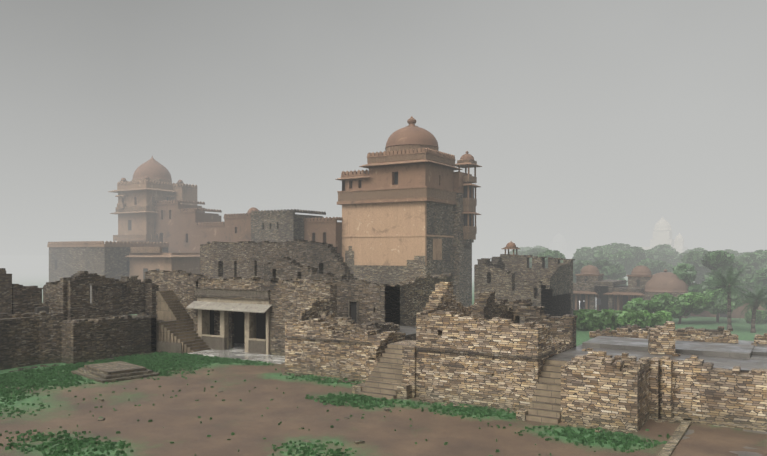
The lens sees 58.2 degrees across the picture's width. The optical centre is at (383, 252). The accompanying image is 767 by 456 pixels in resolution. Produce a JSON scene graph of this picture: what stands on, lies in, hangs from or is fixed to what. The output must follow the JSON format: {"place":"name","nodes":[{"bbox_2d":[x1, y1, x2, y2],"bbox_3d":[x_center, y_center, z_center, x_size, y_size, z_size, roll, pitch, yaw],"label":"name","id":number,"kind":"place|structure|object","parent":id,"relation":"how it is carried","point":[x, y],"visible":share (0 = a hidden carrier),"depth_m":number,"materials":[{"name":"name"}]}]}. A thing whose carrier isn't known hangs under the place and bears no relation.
{"place":"outdoors","nodes":[
{"label":"outdoors","id":0,"kind":"place"},
{"bbox_2d":[0,351,766,455],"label":"courtyard ground","id":1,"kind":"structure","parent":0,"point":[185,431],"depth_m":37.01,"materials":[{"name":"brown soil"}]},
{"bbox_2d":[186,297,284,363],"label":"portico","id":2,"kind":"structure","parent":1,"relation":"on","point":[233,328],"depth_m":65.01,"materials":[{"name":"stone"}]},
{"bbox_2d":[0,255,766,345],"bbox_3d":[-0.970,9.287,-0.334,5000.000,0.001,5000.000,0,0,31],"label":"ground","id":3,"kind":"structure","parent":0,"point":[28,270],"depth_m":215.97,"materials":[{"name":"grey"}]},
{"bbox_2d":[47,156,342,302],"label":"palace building","id":4,"kind":"structure","parent":3,"relation":"on","point":[165,223],"depth_m":110.02,"materials":[{"name":"beige stone"}]},
{"bbox_2d":[0,243,766,455],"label":"vegetation","id":5,"kind":"object","parent":3,"relation":"on","point":[740,273],"depth_m":78.78,"materials":[{"name":"green plant"}]},
{"bbox_2d":[0,239,766,455],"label":"ruined stone walls","id":6,"kind":"structure","parent":3,"relation":"on","point":[426,336],"depth_m":48.64,"materials":[{"name":"stone"}]},
{"bbox_2d":[335,116,481,306],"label":"tower","id":7,"kind":"structure","parent":3,"relation":"on","point":[407,201],"depth_m":98.47,"materials":[{"name":"paint"}]},
{"bbox_2d":[474,241,732,335],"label":"ruin","id":8,"kind":"object","parent":3,"relation":"on","point":[513,276],"visible":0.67,"depth_m":79.59,"materials":[{"name":"stone"}]},
{"bbox_2d":[579,298,653,312],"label":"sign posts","id":9,"kind":"object","parent":3,"relation":"on","point":[582,304],"visible":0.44,"depth_m":90.56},
{"bbox_2d":[573,265,766,317],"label":"pavilion","id":10,"kind":"structure","parent":3,"relation":"on","point":[590,285],"depth_m":102.27,"materials":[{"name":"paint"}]},
{"bbox_2d":[0,0,766,254],"label":"sky","id":11,"kind":"structure","parent":0,"point":[592,123],"materials":[{"name":"grey"}]},
{"bbox_2d":[550,217,687,258],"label":"temple","id":12,"kind":"structure","parent":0,"point":[662,232],"depth_m":311.12,"materials":[{"name":"grey stone"}]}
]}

